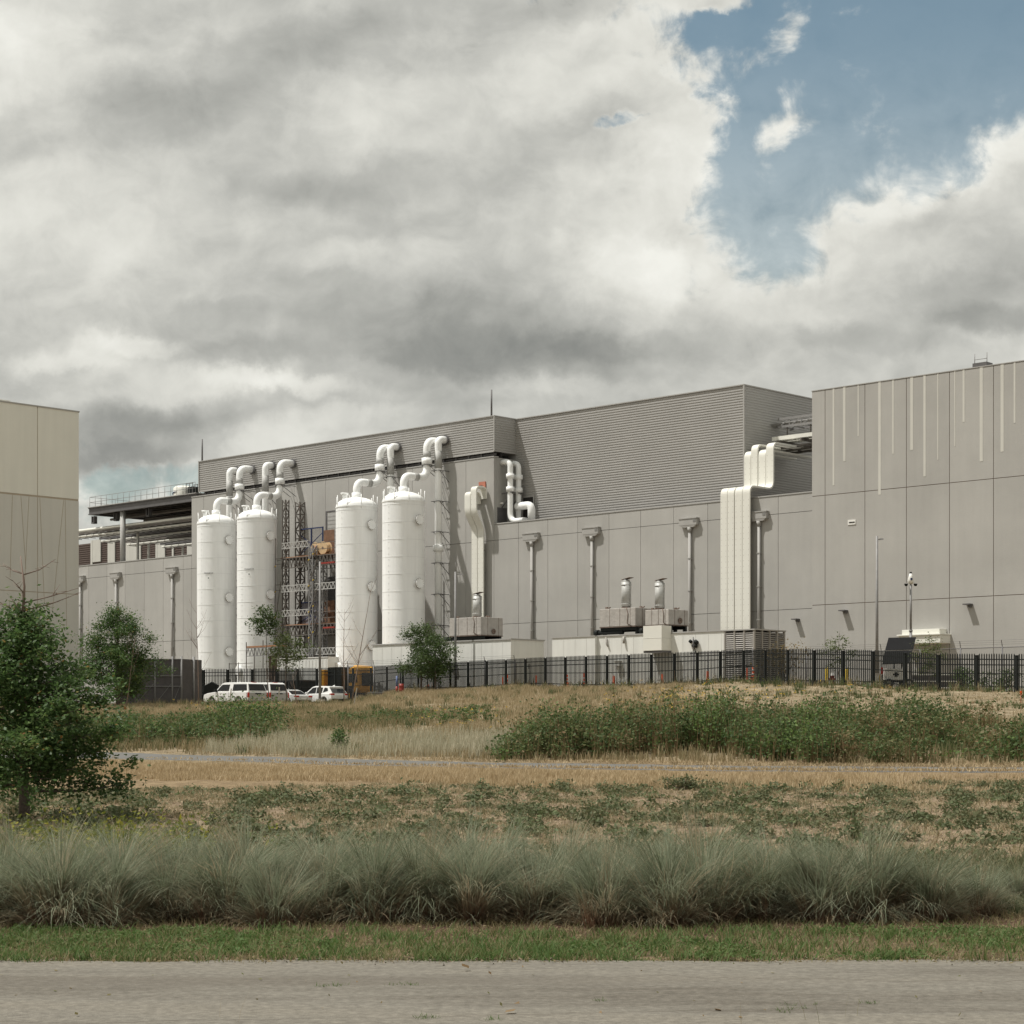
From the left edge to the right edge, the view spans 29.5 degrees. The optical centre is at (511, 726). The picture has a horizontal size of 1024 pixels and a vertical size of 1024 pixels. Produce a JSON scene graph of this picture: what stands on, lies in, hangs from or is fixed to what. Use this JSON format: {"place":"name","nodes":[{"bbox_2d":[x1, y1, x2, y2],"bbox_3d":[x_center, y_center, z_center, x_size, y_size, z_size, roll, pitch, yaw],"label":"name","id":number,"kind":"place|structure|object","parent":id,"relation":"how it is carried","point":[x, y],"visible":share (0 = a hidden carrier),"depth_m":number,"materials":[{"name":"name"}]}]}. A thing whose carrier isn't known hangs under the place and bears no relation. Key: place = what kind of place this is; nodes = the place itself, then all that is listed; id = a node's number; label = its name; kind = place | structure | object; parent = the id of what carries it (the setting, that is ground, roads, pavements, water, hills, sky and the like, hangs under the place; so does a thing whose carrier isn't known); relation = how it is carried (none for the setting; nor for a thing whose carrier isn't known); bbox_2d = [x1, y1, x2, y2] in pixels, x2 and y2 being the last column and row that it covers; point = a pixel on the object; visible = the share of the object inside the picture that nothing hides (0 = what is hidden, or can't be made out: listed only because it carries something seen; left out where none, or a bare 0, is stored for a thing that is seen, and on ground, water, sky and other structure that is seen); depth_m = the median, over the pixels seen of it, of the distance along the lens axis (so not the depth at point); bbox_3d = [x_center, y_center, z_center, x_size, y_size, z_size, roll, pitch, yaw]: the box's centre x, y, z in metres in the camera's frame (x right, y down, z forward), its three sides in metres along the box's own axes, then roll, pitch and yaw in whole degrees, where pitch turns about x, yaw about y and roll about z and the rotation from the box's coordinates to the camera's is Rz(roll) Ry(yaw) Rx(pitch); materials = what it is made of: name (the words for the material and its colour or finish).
{"place":"outdoors","nodes":[
{"label":"outdoors","id":0,"kind":"place"},
{"bbox_2d":[263,682,288,702],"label":"suv","id":1,"kind":"object","parent":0,"point":[273,690],"visible":0.25,"depth_m":157.90,"materials":[{"name":"white paint"}]},
{"bbox_2d":[0,960,1023,1023],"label":"road","id":2,"kind":"structure","parent":0,"point":[448,992],"depth_m":14.56,"materials":[{"name":"asphalt"}]},
{"bbox_2d":[0,956,1020,965],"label":"edge gravel","id":3,"kind":"structure","parent":2,"relation":"on","point":[409,958],"depth_m":16.55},
{"bbox_2d":[0,907,1023,1022],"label":"verge grass","id":4,"kind":"structure","parent":0,"point":[70,946],"depth_m":17.72,"materials":[{"name":"plant"}]},
{"bbox_2d":[0,682,1023,961],"bbox_3d":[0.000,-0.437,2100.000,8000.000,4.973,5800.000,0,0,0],"label":"ground","id":5,"kind":"structure","parent":0,"point":[214,782],"depth_m":41.29,"materials":[{"name":"soil"}]},
{"bbox_2d":[0,823,59,886],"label":"ornamental grass","id":6,"kind":"object","parent":5,"relation":"on","point":[5,858],"depth_m":20.59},
{"bbox_2d":[0,399,79,700],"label":"office block building","id":7,"kind":"structure","parent":5,"relation":"on","point":[39,486],"depth_m":145.67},
{"bbox_2d":[0,805,81,872],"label":"ornamental grass","id":8,"kind":"object","parent":5,"relation":"on","point":[5,835],"depth_m":21.64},
{"bbox_2d":[0,818,90,923],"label":"ornamental grass","id":9,"kind":"object","parent":5,"relation":"on","point":[8,889],"depth_m":19.83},
{"bbox_2d":[0,556,150,816],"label":"oak tree","id":10,"kind":"object","parent":5,"relation":"on","point":[24,650],"visible":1,"depth_m":35.70,"materials":[{"name":"green plant"}]},
{"bbox_2d":[0,803,190,931],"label":"ornamental grass","id":11,"kind":"object","parent":5,"relation":"on","point":[28,893],"depth_m":19.35,"materials":[{"name":"plant"}]},
{"bbox_2d":[35,813,184,863],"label":"ornamental grass","id":12,"kind":"object","parent":5,"relation":"on","point":[124,836],"depth_m":21.72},
{"bbox_2d":[32,823,196,927],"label":"ornamental grass","id":13,"kind":"object","parent":5,"relation":"on","point":[116,894],"depth_m":19.58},
{"bbox_2d":[21,805,216,915],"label":"ornamental grass","id":14,"kind":"object","parent":5,"relation":"on","point":[117,843],"depth_m":20.89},
{"bbox_2d":[70,600,177,704],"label":"shade tree","id":15,"kind":"object","parent":5,"relation":"on","point":[115,650],"visible":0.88,"depth_m":137.38,"materials":[{"name":"green plant"}]},
{"bbox_2d":[93,707,169,741],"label":"shrub","id":16,"kind":"object","parent":5,"relation":"on","point":[153,730],"visible":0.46,"depth_m":78.90,"materials":[{"name":"green plant"}]},
{"bbox_2d":[0,805,286,858],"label":"yellow herbs","id":17,"kind":"object","parent":5,"relation":"on","point":[119,822],"visible":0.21,"depth_m":25.04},
{"bbox_2d":[94,820,218,922],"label":"ornamental grass","id":18,"kind":"object","parent":5,"relation":"on","point":[162,901],"depth_m":20.02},
{"bbox_2d":[116,656,201,703],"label":"screened gate","id":19,"kind":"structure","parent":5,"relation":"on","point":[181,682],"depth_m":152.03,"materials":[{"name":"metal"}]},
{"bbox_2d":[127,809,291,901],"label":"ornamental grass","id":20,"kind":"object","parent":5,"relation":"on","point":[194,835],"depth_m":21.19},
{"bbox_2d":[122,830,300,921],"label":"ornamental grass","id":21,"kind":"object","parent":5,"relation":"on","point":[204,903],"depth_m":19.84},
{"bbox_2d":[197,510,235,686],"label":"storage tank","id":22,"kind":"object","parent":5,"relation":"on","point":[216,572],"visible":0.88,"depth_m":183.25,"materials":[{"name":"metal"}]},
{"bbox_2d":[212,465,254,514],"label":"process pipe","id":23,"kind":"object","parent":22,"relation":"attached to","point":[239,485],"visible":0.99,"depth_m":186.50,"materials":[{"name":"metal"}]},
{"bbox_2d":[84,789,349,911],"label":"ornamental grass","id":24,"kind":"object","parent":5,"relation":"on","point":[242,844],"depth_m":20.75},
{"bbox_2d":[204,682,267,701],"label":"suv","id":25,"kind":"object","parent":5,"relation":"on","point":[248,688],"visible":0.6,"depth_m":155.83,"materials":[{"name":"white paint"}]},
{"bbox_2d":[186,687,304,729],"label":"shrub","id":26,"kind":"object","parent":5,"relation":"on","point":[249,707],"visible":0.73,"depth_m":87.44,"materials":[{"name":"green plant"}]},
{"bbox_2d":[235,505,276,682],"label":"storage tank","id":27,"kind":"object","parent":5,"relation":"on","point":[256,532],"visible":0.81,"depth_m":179.04,"materials":[{"name":"metal"}]},
{"bbox_2d":[252,459,295,509],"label":"process pipe","id":28,"kind":"object","parent":27,"relation":"attached to","point":[279,482],"visible":0.99,"depth_m":182.25,"materials":[{"name":"metal"}]},
{"bbox_2d":[229,640,286,682],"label":"work platform","id":29,"kind":"structure","parent":5,"relation":"on","point":[263,646],"depth_m":173.01,"materials":[{"name":"grey metal"}]},
{"bbox_2d":[180,835,345,928],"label":"ornamental grass","id":30,"kind":"object","parent":5,"relation":"on","point":[271,904],"depth_m":19.45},
{"bbox_2d":[245,604,283,702],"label":"young tree","id":31,"kind":"object","parent":5,"relation":"on","point":[267,618],"visible":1,"depth_m":147.93,"materials":[{"name":"green plant"}]},
{"bbox_2d":[260,628,319,700],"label":"young tree","id":32,"kind":"object","parent":5,"relation":"on","point":[279,645],"visible":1,"depth_m":148.93,"materials":[{"name":"green plant"}]},
{"bbox_2d":[82,703,498,748],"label":"bank weeds","id":33,"kind":"object","parent":5,"relation":"on","point":[229,728],"visible":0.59,"depth_m":83.87,"materials":[{"name":"green plant"}]},
{"bbox_2d":[274,500,335,656],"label":"scaffold tower","id":34,"kind":"structure","parent":5,"relation":"on","point":[308,615],"depth_m":177.10,"materials":[{"name":"metal"}]},
{"bbox_2d":[277,657,337,685],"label":"storage container","id":35,"kind":"object","parent":5,"relation":"on","point":[312,663],"visible":0.3,"depth_m":170.57,"materials":[{"name":"metal"}]},
{"bbox_2d":[225,819,396,903],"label":"ornamental grass","id":36,"kind":"object","parent":5,"relation":"on","point":[322,863],"depth_m":20.48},
{"bbox_2d":[211,808,419,925],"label":"ornamental grass","id":37,"kind":"object","parent":5,"relation":"on","point":[331,874],"depth_m":19.93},
{"bbox_2d":[250,807,391,876],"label":"ornamental grass","id":38,"kind":"object","parent":5,"relation":"on","point":[314,838],"depth_m":22.35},
{"bbox_2d":[305,685,347,701],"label":"suv car","id":39,"kind":"object","parent":5,"relation":"on","point":[333,691],"visible":0.51,"depth_m":160.76,"materials":[{"name":"white paint"}]},
{"bbox_2d":[335,493,377,667],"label":"storage tank","id":40,"kind":"object","parent":5,"relation":"on","point":[356,546],"visible":0.75,"depth_m":169.36,"materials":[{"name":"metal"}]},
{"bbox_2d":[352,444,394,496],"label":"process pipe","id":41,"kind":"object","parent":40,"relation":"attached to","point":[379,471],"visible":0.99,"depth_m":172.52,"materials":[{"name":"metal"}]},
{"bbox_2d":[200,721,515,757],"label":"feather grass","id":42,"kind":"structure","parent":5,"relation":"on","point":[421,743],"depth_m":70.56,"materials":[{"name":"plant"}]},
{"bbox_2d":[285,803,446,919],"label":"ornamental grass","id":43,"kind":"object","parent":5,"relation":"on","point":[356,853],"depth_m":20.60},
{"bbox_2d":[297,808,470,925],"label":"ornamental grass","id":44,"kind":"object","parent":5,"relation":"on","point":[381,871],"depth_m":19.85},
{"bbox_2d":[382,487,424,643],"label":"storage tank","id":45,"kind":"object","parent":5,"relation":"on","point":[403,558],"visible":0.66,"depth_m":165.18,"materials":[{"name":"metal"}]},
{"bbox_2d":[398,437,443,491],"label":"process pipe","id":46,"kind":"object","parent":45,"relation":"attached to","point":[427,465],"visible":0.99,"depth_m":168.30,"materials":[{"name":"metal"}]},
{"bbox_2d":[312,802,518,924],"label":"ornamental grass","id":47,"kind":"object","parent":5,"relation":"on","point":[423,901],"depth_m":19.93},
{"bbox_2d":[390,618,454,689],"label":"street tree","id":48,"kind":"object","parent":5,"relation":"on","point":[416,631],"visible":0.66,"depth_m":150.20,"materials":[{"name":"green plant"}]},
{"bbox_2d":[407,627,463,689],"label":"street tree","id":49,"kind":"object","parent":5,"relation":"on","point":[427,659],"visible":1,"depth_m":148.38,"materials":[{"name":"green plant"}]},
{"bbox_2d":[79,384,811,702],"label":"data center building","id":50,"kind":"structure","parent":5,"relation":"on","point":[615,493],"depth_m":161.56,"materials":[{"name":"metal"}]},
{"bbox_2d":[79,516,191,559],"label":"pipe tray","id":51,"kind":"object","parent":50,"relation":"on","point":[161,524],"visible":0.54,"depth_m":205.35,"materials":[{"name":"metal"}]},
{"bbox_2d":[87,482,203,560],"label":"roof canopy","id":52,"kind":"object","parent":50,"relation":"on","point":[167,507],"visible":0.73,"depth_m":204.64,"materials":[{"name":"metal"}]},
{"bbox_2d":[99,526,191,542],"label":"pipe tray","id":53,"kind":"object","parent":50,"relation":"on","point":[160,533],"visible":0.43,"depth_m":210.06,"materials":[{"name":"paint"}]},
{"bbox_2d":[126,533,191,558],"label":"pipe tray","id":54,"kind":"object","parent":50,"relation":"on","point":[163,540],"visible":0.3,"depth_m":216.81,"materials":[{"name":"metal"}]},
{"bbox_2d":[226,466,239,664],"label":"process pipe","id":55,"kind":"object","parent":50,"relation":"attached to","point":[231,471],"visible":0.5,"depth_m":188.80,"materials":[{"name":"metal"}]},
{"bbox_2d":[262,461,275,510],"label":"process pipe","id":56,"kind":"object","parent":50,"relation":"attached to","point":[266,466],"visible":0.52,"depth_m":184.98,"materials":[{"name":"metal"}]},
{"bbox_2d":[383,442,400,494],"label":"process pipe","id":57,"kind":"object","parent":50,"relation":"attached to","point":[391,448],"visible":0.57,"depth_m":172.75,"materials":[{"name":"metal"}]},
{"bbox_2d":[431,435,448,640],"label":"process pipe","id":58,"kind":"object","parent":50,"relation":"attached to","point":[438,548],"visible":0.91,"depth_m":168.48,"materials":[{"name":"metal"}]},
{"bbox_2d":[464,492,480,616],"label":"cable duct","id":59,"kind":"object","parent":50,"relation":"attached to","point":[467,508],"visible":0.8,"depth_m":166.12,"materials":[{"name":"metal"}]},
{"bbox_2d":[471,486,486,616],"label":"cable duct","id":60,"kind":"object","parent":50,"relation":"attached to","point":[478,522],"visible":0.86,"depth_m":165.57,"materials":[{"name":"metal"}]},
{"bbox_2d":[500,459,525,521],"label":"process pipe","id":61,"kind":"object","parent":50,"relation":"attached to","point":[510,477],"visible":0.99,"depth_m":165.18,"materials":[{"name":"metal"}]},
{"bbox_2d":[511,461,534,519],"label":"process pipe","id":62,"kind":"object","parent":50,"relation":"attached to","point":[519,505],"visible":0.71,"depth_m":165.81,"materials":[{"name":"metal"}]},
{"bbox_2d":[720,451,796,629],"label":"cable duct","id":63,"kind":"object","parent":50,"relation":"attached to","point":[723,544],"visible":0.73,"depth_m":147.63,"materials":[{"name":"metal"}]},
{"bbox_2d":[727,444,801,629],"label":"cable duct","id":64,"kind":"object","parent":50,"relation":"attached to","point":[731,546],"visible":0.79,"depth_m":147.16,"materials":[{"name":"metal"}]},
{"bbox_2d":[735,450,811,628],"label":"cable duct","id":65,"kind":"object","parent":50,"relation":"attached to","point":[738,530],"visible":0.86,"depth_m":146.71,"materials":[{"name":"metal"}]},
{"bbox_2d":[742,442,809,628],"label":"cable duct","id":66,"kind":"object","parent":50,"relation":"attached to","point":[746,558],"visible":0.91,"depth_m":146.19,"materials":[{"name":"metal"}]},
{"bbox_2d":[371,638,544,689],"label":"generator enclosure","id":67,"kind":"object","parent":5,"relation":"on","point":[475,650],"visible":0.18,"depth_m":152.18,"materials":[{"name":"white paint"}]},
{"bbox_2d":[444,592,502,640],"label":"exhaust silencer","id":68,"kind":"object","parent":67,"relation":"on","point":[477,626],"visible":0.9,"depth_m":154.49,"materials":[{"name":"metal"}]},
{"bbox_2d":[367,819,550,925],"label":"ornamental grass","id":69,"kind":"object","parent":5,"relation":"on","point":[480,891],"depth_m":19.77,"materials":[{"name":"plant"}]},
{"bbox_2d":[388,794,545,867],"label":"ornamental grass","id":70,"kind":"object","parent":5,"relation":"on","point":[467,839],"depth_m":22.16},
{"bbox_2d":[418,807,602,915],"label":"ornamental grass","id":71,"kind":"object","parent":5,"relation":"on","point":[511,844],"depth_m":20.60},
{"bbox_2d":[0,774,1023,916],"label":"slope weeds","id":72,"kind":"object","parent":5,"relation":"on","point":[598,809],"visible":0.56,"depth_m":37.66,"materials":[{"name":"plant"}]},
{"bbox_2d":[0,671,1023,765],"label":"bank grass","id":73,"kind":"structure","parent":5,"relation":"on","point":[398,703],"depth_m":101.69,"materials":[{"name":"plant"}]},
{"bbox_2d":[28,750,1023,794],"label":"golden grass","id":74,"kind":"structure","parent":5,"relation":"on","point":[450,774],"depth_m":55.32,"materials":[{"name":"plant"}]},
{"bbox_2d":[461,817,635,921],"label":"ornamental grass","id":75,"kind":"object","parent":5,"relation":"on","point":[534,894],"depth_m":19.99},
{"bbox_2d":[507,807,615,875],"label":"ornamental grass","id":76,"kind":"object","parent":5,"relation":"on","point":[551,841],"depth_m":21.65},
{"bbox_2d":[494,812,675,910],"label":"ornamental grass","id":77,"kind":"object","parent":5,"relation":"on","point":[569,849],"depth_m":20.91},
{"bbox_2d":[508,816,673,929],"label":"ornamental grass","id":78,"kind":"object","parent":5,"relation":"on","point":[606,909],"depth_m":19.45,"materials":[{"name":"plant"}]},
{"bbox_2d":[202,648,1023,700],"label":"palisade fence","id":79,"kind":"object","parent":5,"relation":"on","point":[887,668],"visible":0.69,"depth_m":128.18,"materials":[{"name":"metal"}]},
{"bbox_2d":[546,816,683,881],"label":"ornamental grass","id":80,"kind":"object","parent":5,"relation":"on","point":[623,844],"depth_m":21.96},
{"bbox_2d":[562,823,687,900],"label":"ornamental grass","id":81,"kind":"object","parent":5,"relation":"on","point":[618,845],"depth_m":20.92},
{"bbox_2d":[583,808,752,927],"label":"ornamental grass","id":82,"kind":"object","parent":5,"relation":"on","point":[675,905],"depth_m":19.48,"materials":[{"name":"plant"}]},
{"bbox_2d":[551,625,785,686],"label":"generator enclosure","id":83,"kind":"object","parent":5,"relation":"on","point":[660,639],"visible":0.46,"depth_m":138.71,"materials":[{"name":"paint"}]},
{"bbox_2d":[594,577,650,635],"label":"exhaust silencer","id":84,"kind":"object","parent":83,"relation":"on","point":[625,617],"visible":0.75,"depth_m":143.77,"materials":[{"name":"metal"}]},
{"bbox_2d":[639,578,687,633],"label":"exhaust silencer","id":85,"kind":"object","parent":83,"relation":"on","point":[675,619],"visible":0.86,"depth_m":141.33,"materials":[{"name":"metal"}]},
{"bbox_2d":[653,773,702,790],"bbox_3d":[3.966,1.341,46.445,1.236,0.506,0.933,0,0,6],"label":"shrub","id":86,"kind":"object","parent":5,"relation":"on","point":[689,784],"visible":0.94,"depth_m":46.37,"materials":[{"name":"green plant"}]},
{"bbox_2d":[604,781,795,879],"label":"ornamental grass","id":87,"kind":"object","parent":5,"relation":"on","point":[703,843],"depth_m":21.07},
{"bbox_2d":[621,799,823,924],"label":"ornamental grass","id":88,"kind":"object","parent":5,"relation":"on","point":[739,895],"depth_m":19.80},
{"bbox_2d":[669,834,833,920],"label":"ornamental grass","id":89,"kind":"object","parent":5,"relation":"on","point":[764,899],"depth_m":20.03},
{"bbox_2d":[484,676,1023,764],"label":"tall weeds","id":90,"kind":"object","parent":5,"relation":"on","point":[565,732],"visible":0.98,"depth_m":66.19,"materials":[{"name":"green plant"}]},
{"bbox_2d":[705,813,862,914],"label":"ornamental grass","id":91,"kind":"object","parent":5,"relation":"on","point":[763,853],"depth_m":20.77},
{"bbox_2d":[720,810,910,922],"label":"ornamental grass","id":92,"kind":"object","parent":5,"relation":"on","point":[822,891],"depth_m":19.82,"materials":[{"name":"plant"}]},
{"bbox_2d":[810,819,934,916],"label":"ornamental grass","id":93,"kind":"object","parent":5,"relation":"on","point":[874,859],"depth_m":20.50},
{"bbox_2d":[742,790,1014,926],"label":"ornamental grass","id":94,"kind":"object","parent":5,"relation":"on","point":[879,904],"depth_m":19.99,"materials":[{"name":"plant"}]},
{"bbox_2d":[875,536,883,650],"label":"lamp pole","id":95,"kind":"object","parent":5,"relation":"on","point":[876,630],"visible":0.5,"depth_m":126.42,"materials":[{"name":"metal"}]},
{"bbox_2d":[864,572,916,685],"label":"camera trailer","id":96,"kind":"object","parent":5,"relation":"on","point":[898,644],"visible":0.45,"depth_m":119.46,"materials":[{"name":"white paint"}]},
{"bbox_2d":[805,639,1023,683],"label":"chain link fence","id":97,"kind":"object","parent":5,"relation":"on","point":[1002,647],"visible":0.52,"depth_m":125.33,"materials":[{"name":"metal"}]},
{"bbox_2d":[811,354,1023,691],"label":"concrete block building","id":98,"kind":"structure","parent":5,"relation":"on","point":[922,475],"depth_m":132.31,"materials":[{"name":"paint"}]},
{"bbox_2d":[772,414,811,453],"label":"cable bridge","id":99,"kind":"structure","parent":98,"relation":"attached to","point":[793,439],"depth_m":151.07,"materials":[{"name":"metal"}]},
{"bbox_2d":[883,683,967,736],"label":"shrub","id":100,"kind":"object","parent":5,"relation":"on","point":[913,707],"visible":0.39,"depth_m":69.17,"materials":[{"name":"green plant"}]},
{"bbox_2d":[879,685,973,729],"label":"shrub","id":101,"kind":"object","parent":5,"relation":"on","point":[963,712],"visible":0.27,"depth_m":71.61,"materials":[{"name":"green plant"}]},
{"bbox_2d":[855,830,1008,920],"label":"ornamental grass","id":102,"kind":"object","parent":5,"relation":"on","point":[938,902],"depth_m":19.92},
{"bbox_2d":[944,845,1023,916],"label":"ornamental grass","id":103,"kind":"object","parent":5,"relation":"on","point":[990,895],"depth_m":20.44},
{"bbox_2d":[0,0,1023,544],"label":"sky","id":104,"kind":"structure","parent":0,"point":[239,227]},
{"bbox_2d":[2,752,1023,772],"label":"path","id":105,"kind":"structure","parent":0,"point":[170,757],"depth_m":63.01,"materials":[{"name":"soil"}]},
{"bbox_2d":[978,848,1023,900],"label":"ornamental grass","id":106,"kind":"object","parent":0,"point":[1019,884],"depth_m":21.50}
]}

